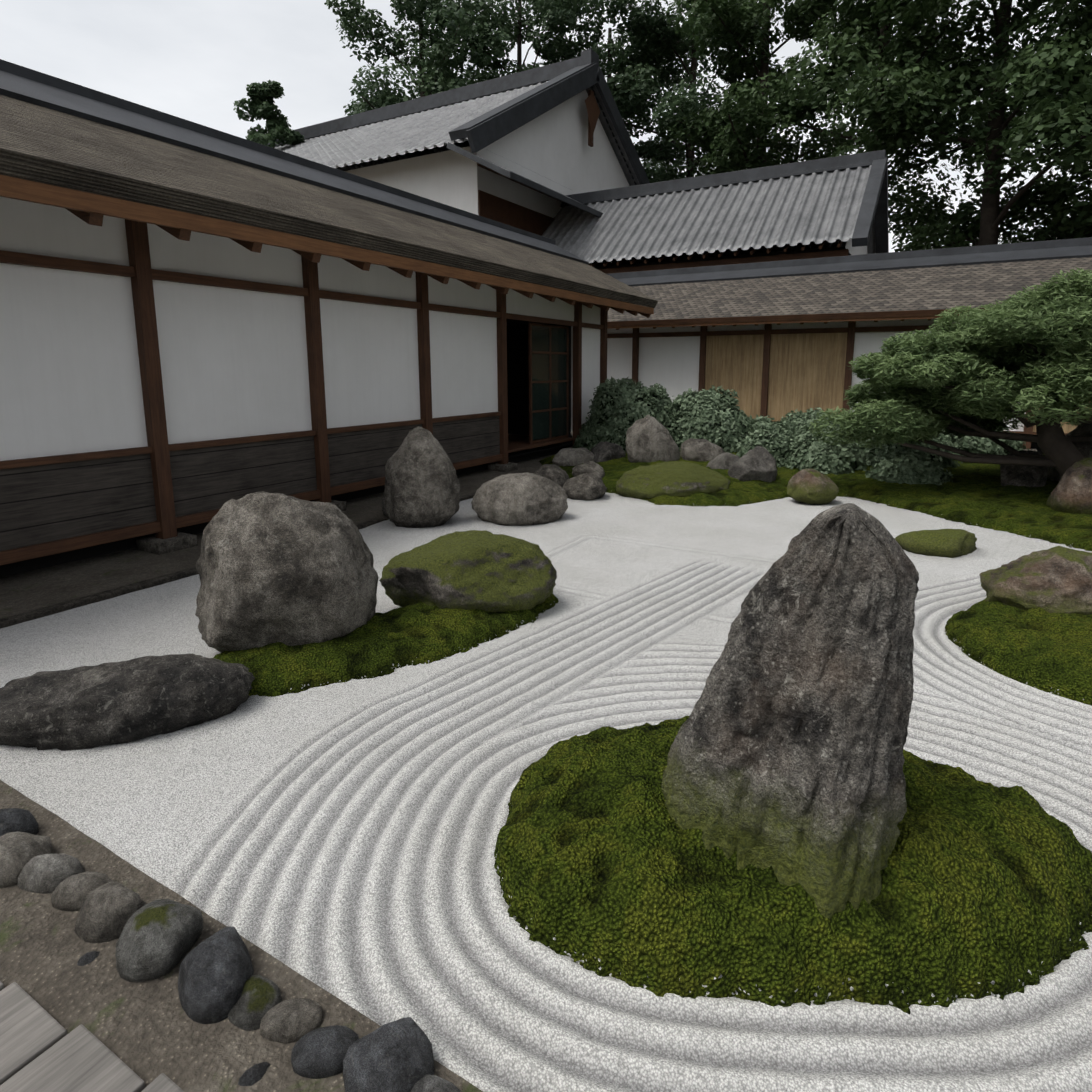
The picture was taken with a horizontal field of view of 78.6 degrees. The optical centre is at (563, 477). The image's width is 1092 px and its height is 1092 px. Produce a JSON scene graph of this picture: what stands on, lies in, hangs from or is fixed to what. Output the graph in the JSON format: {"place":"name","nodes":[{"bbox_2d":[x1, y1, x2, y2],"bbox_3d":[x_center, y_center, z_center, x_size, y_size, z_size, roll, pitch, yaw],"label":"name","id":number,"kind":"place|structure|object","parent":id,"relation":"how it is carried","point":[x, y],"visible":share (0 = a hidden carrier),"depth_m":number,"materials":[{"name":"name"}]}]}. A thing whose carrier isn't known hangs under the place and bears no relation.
{"place":"outdoors","nodes":[
{"label":"outdoors","id":0,"kind":"place"},
{"bbox_2d":[0,59,657,577],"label":"corridor building","id":1,"kind":"structure","parent":0,"point":[200,325],"depth_m":6.27,"materials":[{"name":"paint"}]},
{"bbox_2d":[382,493,388,515],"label":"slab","id":2,"kind":"structure","parent":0,"point":[384,507],"depth_m":7.11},
{"bbox_2d":[0,493,1091,1091],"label":"gravel court","id":3,"kind":"object","parent":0,"point":[338,839],"visible":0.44,"depth_m":2.55,"materials":[{"name":"white gravel"}]},
{"bbox_2d":[0,653,254,750],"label":"flat stone","id":4,"kind":"object","parent":3,"relation":"on","point":[104,704],"visible":0.85,"depth_m":2.89,"materials":[{"name":"grey stone"}]},
{"bbox_2d":[195,491,378,652],"bbox_3d":[-1.575,0.556,3.825,0.920,1.011,0.924,-7,12,-37],"label":"boulder","id":5,"kind":"object","parent":3,"relation":"on","point":[282,568],"visible":0.96,"depth_m":3.52,"materials":[{"name":"grey stone"}]},
{"bbox_2d":[213,593,562,696],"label":"moss island","id":6,"kind":"structure","parent":3,"relation":"on","point":[378,644],"depth_m":3.64,"materials":[{"name":"green plant"}]},
{"bbox_2d":[384,427,459,527],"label":"standing stone","id":7,"kind":"structure","parent":3,"relation":"on","point":[422,487],"depth_m":6.59,"materials":[{"name":"grey stone"}]},
{"bbox_2d":[379,530,556,611],"bbox_3d":[-0.624,0.679,4.456,1.166,0.600,0.829,0,9,2],"label":"mossy stone","id":8,"kind":"object","parent":3,"relation":"on","point":[485,570],"visible":0.81,"depth_m":4.22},
{"bbox_2d":[471,472,567,525],"bbox_3d":[-0.475,0.266,7.076,0.985,0.641,0.876,5,11,29],"label":"round stone","id":9,"kind":"object","parent":3,"relation":"on","point":[519,499],"visible":0.88,"depth_m":6.79,"materials":[{"name":"grey stone"}]},
{"bbox_2d":[534,464,568,487],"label":"rock","id":10,"kind":"object","parent":3,"relation":"on","point":[558,475],"visible":0.38,"depth_m":8.50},
{"bbox_2d":[552,448,593,465],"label":"rock","id":11,"kind":"object","parent":3,"relation":"on","point":[569,456],"visible":0.62,"depth_m":10.25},
{"bbox_2d":[563,473,606,500],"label":"rock","id":12,"kind":"object","parent":3,"relation":"on","point":[588,486],"visible":0.77,"depth_m":8.06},
{"bbox_2d":[572,461,604,478],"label":"rock","id":13,"kind":"object","parent":3,"relation":"on","point":[590,467],"visible":0.6,"depth_m":9.17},
{"bbox_2d":[591,441,625,462],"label":"rock","id":14,"kind":"object","parent":3,"relation":"on","point":[603,451],"visible":0.46,"depth_m":10.44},
{"bbox_2d":[625,415,679,462],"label":"rock","id":15,"kind":"object","parent":3,"relation":"on","point":[649,438],"visible":0.69,"depth_m":10.04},
{"bbox_2d":[616,461,729,498],"bbox_3d":[1.386,0.103,8.422,1.462,0.600,0.997,0,9,-2],"label":"mound stone","id":16,"kind":"object","parent":3,"relation":"on","point":[680,478],"visible":0.71,"depth_m":8.10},
{"bbox_2d":[680,438,724,460],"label":"stone","id":17,"kind":"object","parent":3,"relation":"on","point":[698,449],"visible":0.54,"depth_m":10.29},
{"bbox_2d":[706,452,739,468],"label":"stone","id":18,"kind":"object","parent":3,"relation":"on","point":[726,460],"visible":0.46,"depth_m":9.46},
{"bbox_2d":[661,503,918,918],"bbox_3d":[0.638,0.757,1.975,0.689,1.357,0.503,5,11,29],"label":"standing stone","id":19,"kind":"object","parent":3,"relation":"on","point":[785,760],"visible":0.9,"depth_m":1.86,"materials":[{"name":"grey stone"}]},
{"bbox_2d":[494,715,1091,1014],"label":"moss island","id":20,"kind":"structure","parent":3,"relation":"on","point":[605,864],"depth_m":1.85,"materials":[{"name":"green plant"}]},
{"bbox_2d":[787,468,838,504],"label":"stone","id":21,"kind":"object","parent":3,"relation":"on","point":[810,486],"visible":0.98,"depth_m":7.81,"materials":[{"name":"green stone"}]},
{"bbox_2d":[894,529,976,557],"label":"flat stone","id":22,"kind":"object","parent":3,"relation":"on","point":[951,543],"visible":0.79,"depth_m":5.71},
{"bbox_2d":[945,599,1091,705],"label":"moss island","id":23,"kind":"structure","parent":3,"relation":"on","point":[1040,648],"depth_m":3.58,"materials":[{"name":"green plant"}]},
{"bbox_2d":[979,546,1091,614],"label":"mossy rock","id":24,"kind":"object","parent":3,"relation":"on","point":[1057,579],"visible":0.83,"depth_m":4.00,"materials":[{"name":"brown stone"}]},
{"bbox_2d":[0,0,1091,252],"label":"sky","id":25,"kind":"structure","parent":0,"point":[190,60],"materials":[{"name":"white"}]},
{"bbox_2d":[593,217,875,266],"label":"building wall","id":26,"kind":"structure","parent":0,"point":[871,247],"depth_m":22.22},
{"bbox_2d":[607,237,1091,453],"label":"back building","id":27,"kind":"structure","parent":0,"point":[777,340],"depth_m":14.35,"materials":[{"name":"paint"}]},
{"bbox_2d":[736,0,1077,250],"bbox_3d":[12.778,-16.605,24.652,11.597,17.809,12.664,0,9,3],"label":"tree","id":28,"kind":"object","parent":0,"point":[911,16],"visible":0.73,"depth_m":22.74,"materials":[{"name":"green plant"}]},
{"bbox_2d":[808,267,1091,475],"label":"garden pine","id":29,"kind":"object","parent":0,"point":[909,395],"depth_m":7.31,"materials":[{"name":"green plant"}]},
{"label":"earth ground","id":30,"kind":"structure","parent":0,"visible":0},
{"bbox_2d":[0,981,183,1091],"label":"veranda deck","id":31,"kind":"structure","parent":30,"relation":"on","point":[41,1050],"depth_m":1.51,"materials":[{"name":"grey wood"}]},
{"bbox_2d":[0,780,482,1091],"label":"earth strip","id":32,"kind":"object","parent":30,"relation":"on","point":[148,1032],"visible":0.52,"depth_m":1.69,"materials":[{"name":"brown soil"}]},
{"bbox_2d":[0,808,38,836],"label":"cobble","id":33,"kind":"object","parent":32,"relation":"on","point":[17,820],"visible":0.67,"depth_m":2.23,"materials":[{"name":"grey stone"}]},
{"bbox_2d":[0,832,53,887],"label":"cobble","id":34,"kind":"object","parent":32,"relation":"on","point":[19,851],"visible":0.52,"depth_m":2.08,"materials":[{"name":"grey stone"}]},
{"bbox_2d":[18,853,84,893],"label":"cobble","id":35,"kind":"object","parent":32,"relation":"on","point":[46,873],"visible":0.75,"depth_m":2.04,"materials":[{"name":"grey stone"}]},
{"bbox_2d":[51,872,113,910],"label":"cobble","id":36,"kind":"object","parent":32,"relation":"on","point":[71,893],"visible":0.56,"depth_m":1.97,"materials":[{"name":"grey stone"}]},
{"bbox_2d":[77,951,99,965],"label":"pebble","id":37,"kind":"object","parent":32,"relation":"on","point":[87,958],"visible":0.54,"depth_m":1.79,"materials":[{"name":"grey stone"}]},
{"bbox_2d":[74,881,145,943],"bbox_3d":[-1.305,1.269,1.921,0.206,0.196,0.155,5,11,29],"label":"cobble","id":38,"kind":"object","parent":32,"relation":"on","point":[108,910],"visible":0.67,"depth_m":1.87,"materials":[{"name":"grey stone"}]},
{"bbox_2d":[115,899,202,981],"bbox_3d":[-1.112,1.269,1.826,0.203,0.188,0.219,2,10,10],"label":"cobble","id":39,"kind":"object","parent":32,"relation":"on","point":[158,938],"visible":0.94,"depth_m":1.77,"materials":[{"name":"grey stone"}]},
{"bbox_2d":[178,926,253,1023],"bbox_3d":[-0.903,1.296,1.733,0.169,0.238,0.260,-7,12,-37],"label":"cobble","id":40,"kind":"object","parent":32,"relation":"on","point":[216,970],"visible":0.77,"depth_m":1.65,"materials":[{"name":"grey stone"}]},
{"bbox_2d":[238,1062,270,1085],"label":"pebble","id":41,"kind":"object","parent":32,"relation":"on","point":[253,1075],"visible":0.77,"depth_m":1.49,"materials":[{"name":"grey stone"}]},
{"bbox_2d":[228,974,281,1030],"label":"cobble","id":42,"kind":"object","parent":32,"relation":"on","point":[259,999],"visible":0.58,"depth_m":1.64,"materials":[{"name":"grey stone"}]},
{"bbox_2d":[260,998,322,1043],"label":"cobble","id":43,"kind":"object","parent":32,"relation":"on","point":[292,1020],"visible":0.79,"depth_m":1.60,"materials":[{"name":"grey stone"}]},
{"bbox_2d":[291,1025,358,1078],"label":"cobble","id":44,"kind":"object","parent":32,"relation":"on","point":[319,1053],"visible":0.67,"depth_m":1.51,"materials":[{"name":"grey stone"}]},
{"bbox_2d":[343,1017,433,1091],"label":"cobble","id":45,"kind":"object","parent":32,"relation":"on","point":[395,1056],"visible":0.96,"depth_m":1.47,"materials":[{"name":"grey stone"}]},
{"bbox_2d":[411,1075,460,1091],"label":"cobble","id":46,"kind":"object","parent":32,"relation":"on","point":[430,1083],"visible":0.96,"depth_m":1.42,"materials":[{"name":"grey stone"}]},
{"bbox_2d":[0,454,555,628],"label":"ground strip","id":47,"kind":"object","parent":30,"relation":"on","point":[36,594],"visible":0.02,"depth_m":5.16,"materials":[{"name":"stone"}]},
{"bbox_2d":[337,7,470,108],"bbox_3d":[-6.811,-12.915,32.900,6.579,17.951,8.054,0,9,-3],"label":"tree trunk","id":48,"kind":"object","parent":30,"relation":"on","point":[421,57],"visible":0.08,"depth_m":31.09,"materials":[{"name":"plant"}]},
{"bbox_2d":[324,0,515,115],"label":"foliage","id":49,"kind":"object","parent":48,"relation":"on","point":[451,14],"visible":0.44,"depth_m":29.54,"materials":[{"name":"green plant"}]},
{"bbox_2d":[465,0,549,74],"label":"tree trunk","id":50,"kind":"object","parent":30,"relation":"on","point":[519,48],"visible":0.08,"depth_m":32.83,"materials":[{"name":"plant"}]},
{"bbox_2d":[428,0,605,85],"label":"foliage","id":51,"kind":"object","parent":50,"relation":"on","point":[558,16],"visible":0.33,"depth_m":31.45,"materials":[{"name":"green plant"}]},
{"bbox_2d":[268,49,888,273],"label":"hall walls and ridges","id":52,"kind":"structure","parent":30,"relation":"on","point":[552,129],"depth_m":20.52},
{"bbox_2d":[274,81,546,167],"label":"hall roof","id":53,"kind":"structure","parent":52,"relation":"on","point":[421,131],"depth_m":22.95,"materials":[{"name":"tile"}]},
{"bbox_2d":[335,84,639,189],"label":"hall roof","id":54,"kind":"structure","parent":52,"relation":"on","point":[614,145],"depth_m":27.31,"materials":[{"name":"grey tile"}]},
{"bbox_2d":[542,165,871,262],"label":"hall roof","id":55,"kind":"structure","parent":52,"relation":"on","point":[816,208],"depth_m":18.82,"materials":[{"name":"grey tile"}]},
{"bbox_2d":[562,28,661,156],"bbox_3d":[2.368,-13.460,34.776,6.535,18.407,7.429,5,11,29],"label":"pine trunk","id":56,"kind":"object","parent":30,"relation":"on","point":[609,54],"visible":0.04,"depth_m":33.61,"materials":[{"name":"plant"}]},
{"bbox_2d":[533,0,706,182],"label":"foliage","id":57,"kind":"object","parent":56,"relation":"on","point":[645,81],"visible":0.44,"depth_m":32.63,"materials":[{"name":"green plant"}]},
{"bbox_2d":[583,385,662,449],"bbox_3d":[1.211,-0.955,12.247,1.798,1.504,1.568,5,11,29],"label":"azalea","id":58,"kind":"object","parent":30,"relation":"on","point":[637,399],"visible":0.1,"depth_m":11.80,"materials":[{"name":"green plant"}]},
{"bbox_2d":[572,376,674,451],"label":"azalea leaves","id":59,"kind":"object","parent":58,"relation":"on","point":[628,397],"visible":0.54,"depth_m":11.74,"materials":[{"name":"green plant"}]},
{"bbox_2d":[625,0,726,177],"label":"pine trunk","id":60,"kind":"object","parent":30,"relation":"on","point":[690,153],"visible":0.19,"depth_m":32.97,"materials":[{"name":"plant"}]},
{"bbox_2d":[607,0,806,180],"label":"foliage","id":61,"kind":"object","parent":60,"relation":"on","point":[647,25],"visible":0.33,"depth_m":31.34,"materials":[{"name":"green plant"}]},
{"bbox_2d":[668,395,748,451],"bbox_3d":[2.562,-0.829,11.805,1.651,1.333,1.556,5,11,29],"label":"azalea","id":62,"kind":"object","parent":30,"relation":"on","point":[717,425],"visible":0.04,"depth_m":11.47,"materials":[{"name":"green plant"}]},
{"bbox_2d":[660,385,755,452],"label":"azalea leaves","id":63,"kind":"object","parent":62,"relation":"attached to","point":[699,400],"visible":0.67,"depth_m":11.35,"materials":[{"name":"green plant"}]},
{"bbox_2d":[677,0,852,168],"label":"tree trunk","id":64,"kind":"object","parent":30,"relation":"on","point":[764,68],"visible":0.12,"depth_m":28.59,"materials":[{"name":"brown plant"}]},
{"bbox_2d":[664,0,926,206],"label":"tree foliage","id":65,"kind":"object","parent":64,"relation":"on","point":[728,12],"visible":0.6,"depth_m":27.71,"materials":[{"name":"green plant"}]},
{"bbox_2d":[538,450,1091,550],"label":"moss bank","id":66,"kind":"structure","parent":30,"relation":"on","point":[976,494],"depth_m":7.83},
{"bbox_2d":[728,446,776,481],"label":"stone","id":67,"kind":"object","parent":66,"relation":"on","point":[757,463],"visible":0.73,"depth_m":8.72,"materials":[{"name":"grey stone"}]},
{"bbox_2d":[1000,450,1048,486],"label":"stone","id":68,"kind":"object","parent":66,"relation":"on","point":[1027,476],"visible":0.5,"depth_m":8.05,"materials":[{"name":"stone"}]},
{"bbox_2d":[1046,458,1091,514],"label":"stone","id":69,"kind":"object","parent":66,"relation":"on","point":[1071,492],"visible":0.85,"depth_m":6.67,"materials":[{"name":"brown stone"}]},
{"bbox_2d":[1048,423,1091,481],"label":"wall","id":70,"kind":"structure","parent":66,"relation":"on","point":[1083,429],"depth_m":8.12,"materials":[{"name":"brown wood"}]},
{"bbox_2d":[859,441,949,466],"bbox_3d":[4.967,-0.340,9.942,1.326,0.878,1.168,2,10,12],"label":"azalea","id":71,"kind":"object","parent":30,"relation":"on","point":[932,457],"visible":0.02,"depth_m":9.55,"materials":[{"name":"green plant"}]},
{"bbox_2d":[854,434,959,469],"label":"azalea leaves","id":72,"kind":"object","parent":71,"relation":"on","point":[885,453],"visible":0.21,"depth_m":9.51,"materials":[{"name":"green plant"}]},
{"bbox_2d":[943,430,1009,454],"bbox_3d":[6.307,-0.516,10.584,1.652,1.056,1.382,5,11,29],"label":"shrub","id":73,"kind":"object","parent":30,"relation":"on","point":[979,447],"depth_m":10.06,"materials":[{"name":"green plant"}]},
{"bbox_2d":[940,428,1029,462],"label":"azalea leaves","id":74,"kind":"object","parent":73,"relation":"on","point":[971,443],"visible":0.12,"depth_m":9.99,"materials":[{"name":"green plant"}]},
{"bbox_2d":[888,0,1091,245],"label":"tree trunk","id":75,"kind":"object","parent":30,"relation":"on","point":[991,218],"visible":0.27,"depth_m":22.59,"materials":[{"name":"brown plant"}]},
{"bbox_2d":[822,0,1091,251],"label":"tree foliage","id":76,"kind":"object","parent":75,"relation":"attached to","point":[1062,116],"visible":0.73,"depth_m":21.16,"materials":[{"name":"green plant"}]},
{"bbox_2d":[1023,75,1079,240],"bbox_3d":[18.303,-10.521,19.837,7.745,17.486,7.750,5,11,29],"label":"broad tree trunk","id":77,"kind":"object","parent":30,"relation":"on","point":[1047,239],"visible":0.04,"depth_m":23.81,"materials":[{"name":"brown plant"}]},
{"bbox_3d":[21.861,-10.265,18.313,10.125,17.494,10.627,5,11,29],"label":"broad tree trunk","id":78,"kind":"object","parent":30,"relation":"on","visible":0},
{"bbox_2d":[980,0,1091,243],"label":"tree foliage","id":79,"kind":"object","parent":78,"relation":"on","point":[1054,23],"visible":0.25,"depth_m":19.81,"materials":[{"name":"green plant"}]},
{"bbox_3d":[4.403,-0.608,11.441,1.741,0.916,1.412,5,11,29],"label":"azalea","id":80,"kind":"object","parent":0,"visible":0},
{"bbox_2d":[781,407,857,436],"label":"azalea leaves","id":81,"kind":"object","parent":80,"relation":"on","point":[799,420],"visible":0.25,"depth_m":11.28,"materials":[{"name":"green plant"}]},
{"bbox_3d":[4.477,0.015,8.686,0.875,0.465,0.827,5,11,29],"label":"azalea","id":82,"kind":"object","parent":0,"visible":0},
{"bbox_2d":[865,451,952,484],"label":"azalea leaves","id":83,"kind":"object","parent":82,"relation":"on","point":[916,469],"visible":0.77,"depth_m":8.44,"materials":[{"name":"green plant"}]},
{"bbox_3d":[3.179,-0.413,10.265,0.899,0.895,0.874,5,11,29],"label":"azalea","id":84,"kind":"object","parent":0,"visible":0},
{"bbox_2d":[736,414,796,466],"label":"azalea leaves","id":85,"kind":"object","parent":84,"relation":"on","point":[781,433],"visible":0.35,"depth_m":9.96,"materials":[{"name":"green plant"}]},
{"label":"azalea","id":86,"kind":"object","parent":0,"visible":0},
{"bbox_2d":[779,421,866,474],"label":"azalea leaves","id":87,"kind":"object","parent":86,"relation":"on","point":[841,459],"visible":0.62,"depth_m":9.26,"materials":[{"name":"green plant"}]},
{"bbox_3d":[-12.334,-9.559,29.805,4.142,12.338,3.597,5,11,29],"label":"cedar tree trunk","id":88,"kind":"object","parent":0,"visible":0},
{"bbox_2d":[233,80,304,149],"bbox_3d":[-12.691,-11.751,29.080,4.811,10.352,5.376,-5,11,-30],"label":"foliage","id":89,"kind":"object","parent":88,"relation":"attached to","point":[262,96],"visible":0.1,"depth_m":28.46,"materials":[{"name":"green plant"}]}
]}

